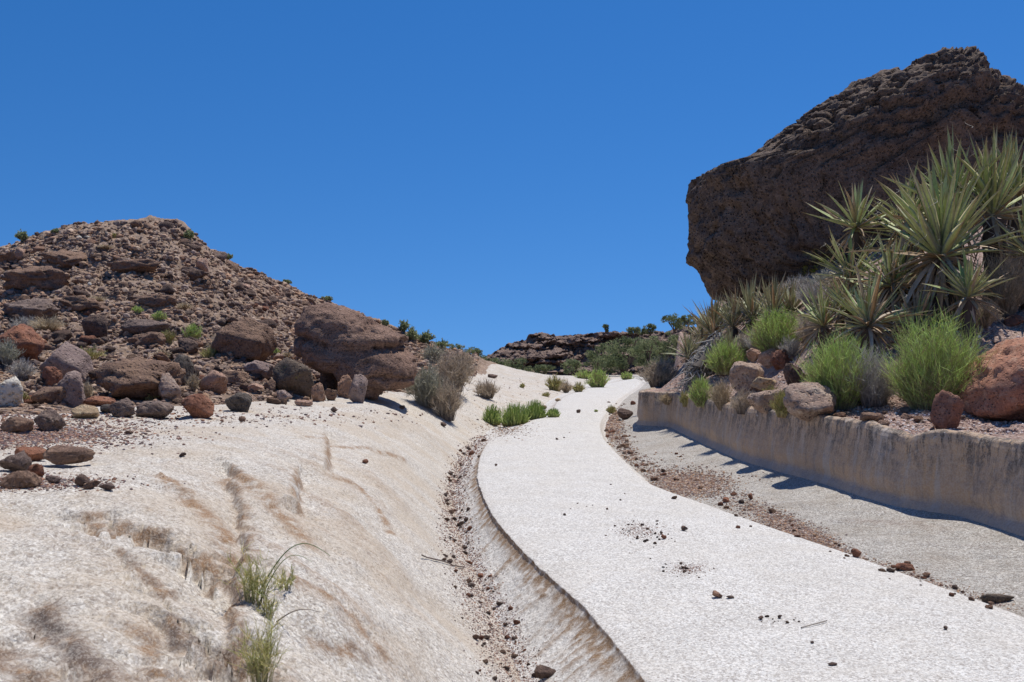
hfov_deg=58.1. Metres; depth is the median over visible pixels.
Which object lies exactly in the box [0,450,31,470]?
rock
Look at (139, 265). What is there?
boulder
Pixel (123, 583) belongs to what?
ground
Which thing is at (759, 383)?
rock
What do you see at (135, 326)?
rock
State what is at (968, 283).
yucca
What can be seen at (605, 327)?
bush
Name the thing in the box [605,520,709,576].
gravel
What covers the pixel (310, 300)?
rock
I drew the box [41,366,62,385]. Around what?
rock
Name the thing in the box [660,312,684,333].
tree
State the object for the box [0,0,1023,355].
sky
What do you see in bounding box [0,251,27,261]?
boulder
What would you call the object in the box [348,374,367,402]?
rock
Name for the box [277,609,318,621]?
stem
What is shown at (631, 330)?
tree
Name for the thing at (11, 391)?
rock
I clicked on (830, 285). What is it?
dry shrub
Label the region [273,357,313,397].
boulder
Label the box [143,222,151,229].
rock
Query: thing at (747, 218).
boulder
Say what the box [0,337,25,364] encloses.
shrub
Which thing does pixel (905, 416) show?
stone
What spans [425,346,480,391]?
dry shrub
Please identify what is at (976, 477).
rock wall
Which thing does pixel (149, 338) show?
rock
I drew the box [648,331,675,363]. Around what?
tree
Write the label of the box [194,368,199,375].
rock
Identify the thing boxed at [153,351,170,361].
rock
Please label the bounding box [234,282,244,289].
rock
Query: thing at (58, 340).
rock
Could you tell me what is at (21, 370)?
dry shrub
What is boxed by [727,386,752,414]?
dry shrub
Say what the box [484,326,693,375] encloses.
cliff
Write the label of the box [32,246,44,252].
rock
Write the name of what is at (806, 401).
boulder
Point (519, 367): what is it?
bush
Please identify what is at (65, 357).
rock
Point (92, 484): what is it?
rock
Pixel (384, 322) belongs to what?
shrub
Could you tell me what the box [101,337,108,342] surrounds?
rock
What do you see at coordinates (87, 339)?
rock
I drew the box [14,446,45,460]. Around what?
rock
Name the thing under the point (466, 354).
dry shrub
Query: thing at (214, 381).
rock
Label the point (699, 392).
grass tuft
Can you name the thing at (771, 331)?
shrub
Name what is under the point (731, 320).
yucca
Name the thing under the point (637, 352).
tree
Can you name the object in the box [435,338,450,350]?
shrub
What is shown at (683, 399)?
grass tuft
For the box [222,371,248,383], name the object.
rock
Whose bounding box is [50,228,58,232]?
shrub
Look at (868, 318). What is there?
yucca
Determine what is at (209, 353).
dry grass
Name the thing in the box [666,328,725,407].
dead yucca
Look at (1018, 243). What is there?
yucca
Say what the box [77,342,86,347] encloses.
rock
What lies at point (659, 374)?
dry shrub
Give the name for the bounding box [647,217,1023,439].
terrain
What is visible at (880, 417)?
stone
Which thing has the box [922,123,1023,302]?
yucca
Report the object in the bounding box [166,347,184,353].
rock
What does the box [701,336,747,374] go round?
shrub
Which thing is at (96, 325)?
rock
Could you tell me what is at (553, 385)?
shrub
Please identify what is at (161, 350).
dry grass
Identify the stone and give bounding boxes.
[768,508,775,512]
[831,412,845,416]
[874,415,883,421]
[878,420,889,425]
[900,407,911,412]
[900,413,912,419]
[913,415,923,421]
[922,572,929,576]
[985,605,992,608]
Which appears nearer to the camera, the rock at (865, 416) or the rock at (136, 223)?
the rock at (865, 416)
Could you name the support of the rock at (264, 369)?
on the hill
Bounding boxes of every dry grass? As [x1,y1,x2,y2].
[26,313,68,331]
[83,378,97,398]
[89,295,107,301]
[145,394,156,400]
[153,348,171,357]
[175,302,192,309]
[185,373,200,392]
[198,346,216,357]
[280,351,292,357]
[655,391,671,404]
[705,376,736,410]
[975,295,1003,327]
[976,244,1023,316]
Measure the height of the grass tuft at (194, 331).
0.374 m
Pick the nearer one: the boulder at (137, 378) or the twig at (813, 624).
the twig at (813, 624)
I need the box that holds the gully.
[608,382,1023,616]
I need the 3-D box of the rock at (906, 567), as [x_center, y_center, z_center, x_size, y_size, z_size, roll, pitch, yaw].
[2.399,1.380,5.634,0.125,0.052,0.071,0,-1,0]
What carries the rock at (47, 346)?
on the hill
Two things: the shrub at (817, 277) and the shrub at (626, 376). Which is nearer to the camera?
the shrub at (817, 277)
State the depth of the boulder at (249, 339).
14.94 m
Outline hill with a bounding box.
[0,215,496,414]
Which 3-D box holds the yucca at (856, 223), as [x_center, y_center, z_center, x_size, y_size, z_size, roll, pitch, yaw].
[4.776,-1.247,12.551,1.309,1.990,1.045,0,-1,-19]
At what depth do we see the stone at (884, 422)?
7.66 m
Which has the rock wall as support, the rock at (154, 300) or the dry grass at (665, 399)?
the dry grass at (665, 399)
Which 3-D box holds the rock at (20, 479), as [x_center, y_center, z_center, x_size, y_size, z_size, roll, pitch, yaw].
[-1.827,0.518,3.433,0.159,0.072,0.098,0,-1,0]
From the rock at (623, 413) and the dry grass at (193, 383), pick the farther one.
the rock at (623, 413)
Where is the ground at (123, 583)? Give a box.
[0,364,636,681]
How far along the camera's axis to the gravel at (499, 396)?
23.46 m
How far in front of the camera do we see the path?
4.74 m
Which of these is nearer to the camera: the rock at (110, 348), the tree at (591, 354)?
the rock at (110, 348)
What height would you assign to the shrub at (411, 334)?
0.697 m
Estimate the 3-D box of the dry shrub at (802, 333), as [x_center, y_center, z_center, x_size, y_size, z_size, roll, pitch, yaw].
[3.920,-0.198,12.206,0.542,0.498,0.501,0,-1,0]
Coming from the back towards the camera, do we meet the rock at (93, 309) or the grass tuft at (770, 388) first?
the rock at (93, 309)
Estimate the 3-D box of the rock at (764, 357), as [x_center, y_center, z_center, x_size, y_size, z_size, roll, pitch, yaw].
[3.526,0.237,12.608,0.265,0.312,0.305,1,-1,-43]
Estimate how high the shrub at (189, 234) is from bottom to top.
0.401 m
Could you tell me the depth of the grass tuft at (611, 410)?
20.80 m
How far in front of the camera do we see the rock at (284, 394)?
11.53 m
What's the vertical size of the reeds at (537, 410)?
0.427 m
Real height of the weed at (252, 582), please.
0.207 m
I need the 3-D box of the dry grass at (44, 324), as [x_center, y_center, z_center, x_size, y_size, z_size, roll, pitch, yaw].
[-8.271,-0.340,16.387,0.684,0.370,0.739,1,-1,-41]
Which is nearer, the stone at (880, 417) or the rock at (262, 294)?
the stone at (880, 417)
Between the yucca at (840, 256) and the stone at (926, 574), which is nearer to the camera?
the stone at (926, 574)
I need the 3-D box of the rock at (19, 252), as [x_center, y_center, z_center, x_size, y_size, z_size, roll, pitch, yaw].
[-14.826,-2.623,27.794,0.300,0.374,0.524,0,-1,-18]
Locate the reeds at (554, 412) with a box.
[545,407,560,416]
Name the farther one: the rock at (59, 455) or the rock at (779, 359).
the rock at (779, 359)
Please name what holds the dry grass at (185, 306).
on the hill
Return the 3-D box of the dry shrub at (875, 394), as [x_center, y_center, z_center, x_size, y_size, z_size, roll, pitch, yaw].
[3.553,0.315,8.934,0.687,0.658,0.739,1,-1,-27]
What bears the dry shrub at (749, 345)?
on the terrain at (1002, 329)
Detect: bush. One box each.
[449,344,464,350]
[464,347,482,357]
[491,357,511,366]
[506,357,532,371]
[533,364,555,373]
[560,358,585,375]
[602,324,608,334]
[640,328,646,335]
[680,314,695,328]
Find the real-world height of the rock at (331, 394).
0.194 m
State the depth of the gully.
6.85 m
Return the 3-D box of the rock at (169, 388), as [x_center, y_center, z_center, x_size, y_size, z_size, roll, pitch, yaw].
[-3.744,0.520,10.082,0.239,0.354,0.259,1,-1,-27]
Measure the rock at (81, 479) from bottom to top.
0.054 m
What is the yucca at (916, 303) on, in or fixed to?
on the terrain at (1002, 329)
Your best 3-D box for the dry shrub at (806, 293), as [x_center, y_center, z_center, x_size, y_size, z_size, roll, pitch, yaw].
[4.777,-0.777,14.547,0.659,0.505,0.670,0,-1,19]
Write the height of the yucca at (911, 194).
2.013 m
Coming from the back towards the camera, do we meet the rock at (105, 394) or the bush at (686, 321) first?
the bush at (686, 321)
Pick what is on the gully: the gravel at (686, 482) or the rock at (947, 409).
the gravel at (686, 482)
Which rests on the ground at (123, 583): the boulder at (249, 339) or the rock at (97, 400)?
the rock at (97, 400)
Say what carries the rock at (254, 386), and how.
on the hill
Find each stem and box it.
[255,543,329,598]
[259,555,311,602]
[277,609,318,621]
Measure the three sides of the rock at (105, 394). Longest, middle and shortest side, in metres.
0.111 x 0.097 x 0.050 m
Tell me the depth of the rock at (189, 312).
20.33 m
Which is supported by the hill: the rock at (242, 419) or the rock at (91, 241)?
the rock at (91, 241)
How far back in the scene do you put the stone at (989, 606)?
4.38 m
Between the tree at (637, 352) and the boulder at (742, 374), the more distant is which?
the tree at (637, 352)
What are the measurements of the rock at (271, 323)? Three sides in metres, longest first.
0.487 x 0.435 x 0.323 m
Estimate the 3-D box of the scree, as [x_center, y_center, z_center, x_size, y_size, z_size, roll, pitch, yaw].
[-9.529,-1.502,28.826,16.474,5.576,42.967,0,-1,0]
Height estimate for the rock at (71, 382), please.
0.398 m
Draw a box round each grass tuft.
[78,345,107,359]
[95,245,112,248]
[132,305,143,312]
[151,310,167,320]
[161,329,176,343]
[181,322,203,338]
[606,405,615,413]
[679,390,690,406]
[687,374,713,407]
[761,381,777,391]
[769,388,787,417]
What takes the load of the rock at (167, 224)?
on the hill
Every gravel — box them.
[0,403,478,494]
[422,434,563,681]
[461,379,554,424]
[468,421,539,440]
[605,403,1023,611]
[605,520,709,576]
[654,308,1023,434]
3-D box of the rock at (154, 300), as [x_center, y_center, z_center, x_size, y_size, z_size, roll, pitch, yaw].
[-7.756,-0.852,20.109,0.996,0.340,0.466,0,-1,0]
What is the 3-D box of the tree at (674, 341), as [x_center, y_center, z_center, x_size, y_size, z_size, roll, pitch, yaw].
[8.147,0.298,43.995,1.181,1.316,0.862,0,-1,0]
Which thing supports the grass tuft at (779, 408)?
on the rock wall
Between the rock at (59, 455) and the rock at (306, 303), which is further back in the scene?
the rock at (306, 303)
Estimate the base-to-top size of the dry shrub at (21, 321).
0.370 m
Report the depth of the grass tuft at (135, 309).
19.58 m
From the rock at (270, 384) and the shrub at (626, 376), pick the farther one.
the shrub at (626, 376)
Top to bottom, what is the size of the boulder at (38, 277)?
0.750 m
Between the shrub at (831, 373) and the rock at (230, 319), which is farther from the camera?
the rock at (230, 319)
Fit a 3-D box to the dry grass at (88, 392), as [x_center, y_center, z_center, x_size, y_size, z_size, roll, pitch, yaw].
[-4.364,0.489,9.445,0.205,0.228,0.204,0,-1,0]
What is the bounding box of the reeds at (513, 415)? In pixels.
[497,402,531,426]
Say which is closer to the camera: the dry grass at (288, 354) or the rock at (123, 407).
the rock at (123, 407)
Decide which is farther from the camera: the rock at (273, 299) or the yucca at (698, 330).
the rock at (273, 299)
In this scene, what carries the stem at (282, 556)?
attached to the weed at (252, 582)
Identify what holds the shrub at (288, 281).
on the hill
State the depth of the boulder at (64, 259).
25.51 m
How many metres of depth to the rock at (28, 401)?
8.81 m
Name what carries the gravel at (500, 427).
on the path
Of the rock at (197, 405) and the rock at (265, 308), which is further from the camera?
the rock at (265, 308)
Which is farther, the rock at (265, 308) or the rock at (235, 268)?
the rock at (235, 268)
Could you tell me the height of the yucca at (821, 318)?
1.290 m
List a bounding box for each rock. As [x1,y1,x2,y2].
[0,376,23,406]
[0,417,33,432]
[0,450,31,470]
[0,470,41,488]
[12,314,24,321]
[14,248,25,259]
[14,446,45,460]
[15,295,29,300]
[23,395,36,403]
[26,382,33,388]
[27,463,43,476]
[31,386,65,403]
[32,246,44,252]
[34,408,66,430]
[36,378,44,383]
[39,341,93,382]
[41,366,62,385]
[42,445,94,464]
[44,343,54,349]
[45,475,61,482]
[51,329,71,340]
[53,337,64,343]
[57,370,85,407]
[59,299,71,305]
[71,405,98,418]
[73,290,89,297]
[74,474,88,486]
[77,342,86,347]
[79,335,95,344]
[82,314,108,337]
[82,480,100,488]
[83,310,91,314]
[83,396,115,405]
[87,239,95,243]
[88,308,99,312]
[88,370,95,377]
[91,338,105,345]
[98,482,114,489]
[99,392,107,396]
[100,404,109,412]
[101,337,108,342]
[105,346,115,351]
[108,398,134,416]
[118,281,128,287]
[121,319,170,334]
[126,354,135,357]
[127,337,137,343]
[130,220,142,227]
[131,294,176,307]
[132,332,165,345]
[135,400,173,418]
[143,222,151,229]
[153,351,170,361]
[158,221,173,228]
[158,284,174,293]
[158,372,180,400]
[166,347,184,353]
[172,398,182,403]
[174,354,193,385]
[178,238,189,244]
[178,338,198,353]
[180,266,209,280]
[181,393,213,417]
[183,243,200,251]
[185,310,194,314]
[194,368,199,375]
[196,258,208,271]
[199,370,227,394]
[202,279,210,284]
[214,251,227,260]
[214,366,223,371]
[218,319,226,325]
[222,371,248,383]
[225,392,251,412]
[226,260,239,266]
[226,316,238,322]
[230,264,238,271]
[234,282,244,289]
[238,416,245,421]
[239,383,250,390]
[243,360,273,378]
[244,290,256,296]
[247,383,263,390]
[251,374,262,379]
[253,307,263,312]
[256,291,269,298]
[261,319,276,327]
[262,306,268,311]
[263,379,275,391]
[266,398,281,403]
[269,296,278,302]
[277,390,292,400]
[280,399,286,404]
[294,400,312,405]
[302,300,310,305]
[306,297,315,304]
[311,382,325,401]
[319,373,337,389]
[325,388,337,400]
[338,374,351,398]
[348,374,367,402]
[488,374,497,377]
[534,665,555,678]
[617,408,632,419]
[712,590,722,596]
[723,497,728,502]
[746,348,760,361]
[747,388,783,413]
[750,377,775,390]
[758,347,777,367]
[770,349,791,369]
[783,362,802,384]
[851,548,861,557]
[860,412,877,420]
[895,563,914,570]
[930,390,964,428]
[979,594,1013,602]
[1003,315,1023,326]
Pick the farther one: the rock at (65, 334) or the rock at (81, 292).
the rock at (81, 292)
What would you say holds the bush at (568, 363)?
on the ground at (123, 583)
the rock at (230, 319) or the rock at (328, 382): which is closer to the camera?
the rock at (328, 382)
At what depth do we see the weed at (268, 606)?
2.64 m
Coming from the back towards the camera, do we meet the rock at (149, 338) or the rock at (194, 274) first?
the rock at (194, 274)
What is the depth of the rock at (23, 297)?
21.70 m
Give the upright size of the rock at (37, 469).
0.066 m
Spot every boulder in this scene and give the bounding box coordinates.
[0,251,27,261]
[0,266,70,291]
[0,324,44,360]
[2,297,60,321]
[41,250,86,268]
[53,295,110,311]
[95,356,185,399]
[106,259,160,272]
[210,317,276,361]
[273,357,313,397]
[293,302,417,399]
[685,46,1023,301]
[729,361,763,392]
[783,382,836,420]
[958,337,1023,421]
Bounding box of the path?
[454,376,1023,681]
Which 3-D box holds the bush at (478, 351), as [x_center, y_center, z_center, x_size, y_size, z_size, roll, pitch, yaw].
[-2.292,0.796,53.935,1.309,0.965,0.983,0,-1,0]
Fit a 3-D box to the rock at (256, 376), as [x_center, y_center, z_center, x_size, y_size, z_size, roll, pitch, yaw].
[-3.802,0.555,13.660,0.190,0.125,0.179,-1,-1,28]
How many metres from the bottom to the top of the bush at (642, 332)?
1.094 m
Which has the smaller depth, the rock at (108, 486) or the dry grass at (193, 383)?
the rock at (108, 486)
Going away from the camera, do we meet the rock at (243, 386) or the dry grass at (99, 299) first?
the rock at (243, 386)
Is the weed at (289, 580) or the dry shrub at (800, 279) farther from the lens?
the dry shrub at (800, 279)
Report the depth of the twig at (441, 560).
5.38 m
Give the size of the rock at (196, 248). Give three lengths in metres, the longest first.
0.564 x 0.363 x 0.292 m
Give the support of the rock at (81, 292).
on the hill
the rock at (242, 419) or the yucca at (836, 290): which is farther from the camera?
the yucca at (836, 290)
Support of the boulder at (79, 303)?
on the hill
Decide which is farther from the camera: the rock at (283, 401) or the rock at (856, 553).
the rock at (283, 401)
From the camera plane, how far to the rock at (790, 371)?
11.13 m
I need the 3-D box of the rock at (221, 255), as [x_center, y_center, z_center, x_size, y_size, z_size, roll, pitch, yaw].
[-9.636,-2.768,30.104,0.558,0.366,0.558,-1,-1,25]
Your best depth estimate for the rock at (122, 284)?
21.60 m
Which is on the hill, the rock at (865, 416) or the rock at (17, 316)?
the rock at (17, 316)
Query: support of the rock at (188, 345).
on the hill
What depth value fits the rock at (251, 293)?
26.88 m
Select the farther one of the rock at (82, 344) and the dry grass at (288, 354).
the dry grass at (288, 354)
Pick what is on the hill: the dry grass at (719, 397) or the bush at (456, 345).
the bush at (456, 345)
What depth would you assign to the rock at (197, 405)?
7.66 m
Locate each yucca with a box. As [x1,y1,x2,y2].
[660,328,706,388]
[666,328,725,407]
[680,309,720,358]
[686,292,739,349]
[704,283,757,341]
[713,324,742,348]
[718,270,790,339]
[740,271,790,322]
[774,275,823,312]
[775,275,854,364]
[802,176,893,293]
[803,225,889,323]
[806,266,866,349]
[815,255,939,359]
[825,223,922,324]
[837,154,1023,345]
[838,228,927,350]
[859,175,961,268]
[876,158,931,276]
[878,284,958,347]
[880,123,1013,266]
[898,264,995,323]
[917,246,1018,337]
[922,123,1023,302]
[970,192,1023,309]
[973,132,1023,275]
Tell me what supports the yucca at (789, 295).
on the terrain at (1002, 329)
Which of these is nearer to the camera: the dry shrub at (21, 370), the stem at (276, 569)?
the stem at (276, 569)
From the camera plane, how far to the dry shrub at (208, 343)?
15.21 m
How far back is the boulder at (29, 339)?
13.10 m
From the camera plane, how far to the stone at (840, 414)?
8.69 m
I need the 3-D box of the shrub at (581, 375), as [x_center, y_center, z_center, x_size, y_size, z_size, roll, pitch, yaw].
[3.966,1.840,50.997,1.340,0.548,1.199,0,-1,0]
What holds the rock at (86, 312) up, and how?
on the hill
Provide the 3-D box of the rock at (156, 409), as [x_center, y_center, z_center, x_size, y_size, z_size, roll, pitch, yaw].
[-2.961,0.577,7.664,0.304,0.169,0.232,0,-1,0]
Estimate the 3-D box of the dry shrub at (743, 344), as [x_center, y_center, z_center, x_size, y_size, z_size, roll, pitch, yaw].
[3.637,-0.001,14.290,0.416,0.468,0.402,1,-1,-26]
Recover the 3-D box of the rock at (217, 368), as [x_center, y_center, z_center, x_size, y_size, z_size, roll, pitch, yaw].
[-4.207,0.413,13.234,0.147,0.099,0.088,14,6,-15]
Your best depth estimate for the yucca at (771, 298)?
14.88 m
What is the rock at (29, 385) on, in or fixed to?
on the hill
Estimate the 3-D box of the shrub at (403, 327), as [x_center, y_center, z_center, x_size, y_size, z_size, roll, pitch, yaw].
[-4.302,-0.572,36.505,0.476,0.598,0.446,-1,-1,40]
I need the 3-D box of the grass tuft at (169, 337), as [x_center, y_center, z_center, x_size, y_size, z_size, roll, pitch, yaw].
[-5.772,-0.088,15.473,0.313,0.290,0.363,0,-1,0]
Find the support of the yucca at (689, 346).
on the terrain at (1002, 329)
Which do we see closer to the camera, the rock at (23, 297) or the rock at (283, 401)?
the rock at (283, 401)
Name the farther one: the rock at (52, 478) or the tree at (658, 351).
the tree at (658, 351)
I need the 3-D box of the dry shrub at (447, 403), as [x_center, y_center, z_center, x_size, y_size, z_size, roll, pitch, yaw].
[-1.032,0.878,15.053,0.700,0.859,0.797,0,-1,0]
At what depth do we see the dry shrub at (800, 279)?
15.95 m
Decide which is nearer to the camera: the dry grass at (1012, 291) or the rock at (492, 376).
the dry grass at (1012, 291)
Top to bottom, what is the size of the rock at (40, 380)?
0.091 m
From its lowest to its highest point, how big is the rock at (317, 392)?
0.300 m
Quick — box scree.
[0,219,479,414]
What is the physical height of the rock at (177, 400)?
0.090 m
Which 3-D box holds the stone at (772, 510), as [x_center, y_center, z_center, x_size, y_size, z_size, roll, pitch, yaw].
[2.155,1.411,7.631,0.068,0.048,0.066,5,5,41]
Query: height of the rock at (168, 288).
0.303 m
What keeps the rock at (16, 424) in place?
on the ground at (123, 583)
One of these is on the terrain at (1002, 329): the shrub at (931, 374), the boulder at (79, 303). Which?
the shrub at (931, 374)
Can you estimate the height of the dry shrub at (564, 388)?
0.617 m
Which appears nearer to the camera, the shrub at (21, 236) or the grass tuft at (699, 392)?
the grass tuft at (699, 392)
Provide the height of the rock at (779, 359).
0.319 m
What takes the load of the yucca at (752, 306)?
on the terrain at (1002, 329)
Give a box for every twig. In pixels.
[421,555,463,566]
[801,620,826,627]
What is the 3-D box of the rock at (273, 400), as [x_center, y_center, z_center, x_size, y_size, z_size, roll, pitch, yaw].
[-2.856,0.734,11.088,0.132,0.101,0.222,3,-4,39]
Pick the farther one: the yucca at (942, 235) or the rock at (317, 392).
the rock at (317, 392)
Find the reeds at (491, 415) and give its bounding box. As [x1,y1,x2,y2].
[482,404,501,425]
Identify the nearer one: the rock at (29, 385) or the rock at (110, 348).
the rock at (29, 385)
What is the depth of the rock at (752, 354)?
13.61 m
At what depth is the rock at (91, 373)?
11.97 m
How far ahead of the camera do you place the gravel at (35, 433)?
5.46 m
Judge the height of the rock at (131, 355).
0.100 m
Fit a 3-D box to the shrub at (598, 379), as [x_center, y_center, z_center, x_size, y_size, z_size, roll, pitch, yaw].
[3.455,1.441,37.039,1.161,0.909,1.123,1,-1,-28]
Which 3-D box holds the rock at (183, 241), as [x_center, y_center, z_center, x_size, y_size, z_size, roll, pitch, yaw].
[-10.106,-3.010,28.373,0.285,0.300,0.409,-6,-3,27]
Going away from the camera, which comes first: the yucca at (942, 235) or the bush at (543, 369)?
the yucca at (942, 235)
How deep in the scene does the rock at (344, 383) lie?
13.11 m
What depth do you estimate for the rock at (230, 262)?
32.30 m
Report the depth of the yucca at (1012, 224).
11.46 m
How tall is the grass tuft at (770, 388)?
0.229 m
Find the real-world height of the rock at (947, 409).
0.367 m
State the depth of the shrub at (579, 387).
32.34 m
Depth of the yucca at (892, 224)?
12.08 m
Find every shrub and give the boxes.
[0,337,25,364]
[2,355,36,378]
[9,315,37,329]
[14,229,29,241]
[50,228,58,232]
[182,229,193,239]
[205,328,217,347]
[226,253,232,259]
[282,279,291,283]
[322,296,332,300]
[381,319,389,325]
[398,319,410,332]
[403,357,453,407]
[404,326,419,339]
[418,330,435,343]
[418,341,447,363]
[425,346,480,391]
[427,372,467,420]
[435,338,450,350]
[453,347,476,367]
[471,378,501,398]
[545,372,565,390]
[559,380,572,392]
[571,382,584,391]
[573,370,592,378]
[583,368,610,387]
[619,372,633,379]
[635,351,678,387]
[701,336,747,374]
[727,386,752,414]
[733,330,751,355]
[741,303,806,351]
[742,323,758,349]
[776,332,803,358]
[779,271,812,294]
[789,322,889,409]
[791,309,816,344]
[795,278,830,307]
[806,267,833,290]
[821,272,844,291]
[843,343,899,407]
[875,296,996,410]
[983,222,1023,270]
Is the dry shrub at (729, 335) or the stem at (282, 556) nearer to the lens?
the stem at (282, 556)
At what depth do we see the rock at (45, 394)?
8.77 m
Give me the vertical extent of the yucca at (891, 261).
1.701 m
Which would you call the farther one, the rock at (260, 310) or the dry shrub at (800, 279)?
the rock at (260, 310)
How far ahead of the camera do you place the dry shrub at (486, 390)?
21.67 m
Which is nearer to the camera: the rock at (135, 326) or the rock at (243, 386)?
the rock at (243, 386)
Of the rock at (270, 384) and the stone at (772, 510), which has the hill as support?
the rock at (270, 384)
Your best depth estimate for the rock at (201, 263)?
26.23 m
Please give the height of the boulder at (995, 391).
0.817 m
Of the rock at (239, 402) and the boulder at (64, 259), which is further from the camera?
the boulder at (64, 259)
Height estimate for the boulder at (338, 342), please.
1.522 m
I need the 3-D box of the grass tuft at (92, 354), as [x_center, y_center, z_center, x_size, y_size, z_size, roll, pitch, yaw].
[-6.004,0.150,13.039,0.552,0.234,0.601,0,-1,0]
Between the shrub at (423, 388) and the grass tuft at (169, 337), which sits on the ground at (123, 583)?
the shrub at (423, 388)
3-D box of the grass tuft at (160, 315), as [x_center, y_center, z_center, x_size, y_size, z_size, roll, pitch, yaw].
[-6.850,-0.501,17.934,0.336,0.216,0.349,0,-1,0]
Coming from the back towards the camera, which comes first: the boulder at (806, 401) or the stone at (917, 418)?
the boulder at (806, 401)
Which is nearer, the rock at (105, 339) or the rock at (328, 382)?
the rock at (328, 382)
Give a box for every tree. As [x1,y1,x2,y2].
[583,343,617,373]
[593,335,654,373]
[626,326,640,335]
[626,337,657,373]
[643,323,656,335]
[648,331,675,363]
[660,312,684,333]
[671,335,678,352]
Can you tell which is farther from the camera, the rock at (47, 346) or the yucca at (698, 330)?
the yucca at (698, 330)
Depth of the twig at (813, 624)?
4.03 m
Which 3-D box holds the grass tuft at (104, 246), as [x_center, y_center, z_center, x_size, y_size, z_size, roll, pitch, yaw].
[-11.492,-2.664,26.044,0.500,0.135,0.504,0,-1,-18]
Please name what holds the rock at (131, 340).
on the hill
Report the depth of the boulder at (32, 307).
18.19 m
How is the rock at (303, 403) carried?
on the ground at (123, 583)
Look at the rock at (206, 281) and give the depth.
25.36 m
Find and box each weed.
[218,537,287,606]
[221,601,290,681]
[255,589,281,618]
[271,566,297,590]
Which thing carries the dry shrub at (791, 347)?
on the terrain at (1002, 329)
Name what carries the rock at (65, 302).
on the hill
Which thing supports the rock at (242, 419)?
on the ground at (123, 583)
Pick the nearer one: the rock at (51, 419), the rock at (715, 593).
the rock at (715, 593)
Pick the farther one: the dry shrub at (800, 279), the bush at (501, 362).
the bush at (501, 362)
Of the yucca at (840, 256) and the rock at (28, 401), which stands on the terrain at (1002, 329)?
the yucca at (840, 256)
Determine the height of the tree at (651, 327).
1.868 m
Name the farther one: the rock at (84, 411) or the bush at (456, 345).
the bush at (456, 345)
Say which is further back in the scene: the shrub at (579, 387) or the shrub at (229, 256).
the shrub at (229, 256)
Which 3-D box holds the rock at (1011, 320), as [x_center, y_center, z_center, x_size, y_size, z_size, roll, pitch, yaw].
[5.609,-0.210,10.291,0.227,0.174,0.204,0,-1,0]
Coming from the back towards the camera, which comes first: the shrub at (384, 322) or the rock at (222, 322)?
the shrub at (384, 322)
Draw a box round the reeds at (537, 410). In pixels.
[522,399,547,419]
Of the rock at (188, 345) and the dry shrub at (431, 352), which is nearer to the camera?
the rock at (188, 345)
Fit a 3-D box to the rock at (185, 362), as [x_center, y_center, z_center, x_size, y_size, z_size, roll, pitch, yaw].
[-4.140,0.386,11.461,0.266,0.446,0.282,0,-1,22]
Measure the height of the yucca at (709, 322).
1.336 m
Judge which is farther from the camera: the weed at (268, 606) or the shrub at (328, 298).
the shrub at (328, 298)
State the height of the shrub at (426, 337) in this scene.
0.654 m
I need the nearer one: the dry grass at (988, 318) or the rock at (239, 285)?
the dry grass at (988, 318)
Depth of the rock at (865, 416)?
7.83 m
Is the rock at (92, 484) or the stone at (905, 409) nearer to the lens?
the rock at (92, 484)
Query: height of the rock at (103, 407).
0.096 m
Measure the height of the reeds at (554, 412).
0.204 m
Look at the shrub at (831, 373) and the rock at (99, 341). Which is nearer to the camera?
the shrub at (831, 373)
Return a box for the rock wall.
[636,387,1023,536]
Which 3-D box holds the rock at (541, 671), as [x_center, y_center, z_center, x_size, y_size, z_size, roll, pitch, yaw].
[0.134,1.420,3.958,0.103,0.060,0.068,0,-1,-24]
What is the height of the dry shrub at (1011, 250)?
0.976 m
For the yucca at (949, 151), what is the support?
on the terrain at (1002, 329)
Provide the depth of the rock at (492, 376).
34.80 m
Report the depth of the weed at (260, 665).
2.19 m
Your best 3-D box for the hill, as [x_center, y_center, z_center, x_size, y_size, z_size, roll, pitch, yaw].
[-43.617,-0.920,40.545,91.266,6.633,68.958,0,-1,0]
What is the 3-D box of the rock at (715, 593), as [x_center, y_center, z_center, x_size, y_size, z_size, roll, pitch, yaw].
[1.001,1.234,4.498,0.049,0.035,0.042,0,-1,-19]
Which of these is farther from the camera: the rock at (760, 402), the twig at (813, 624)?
the rock at (760, 402)

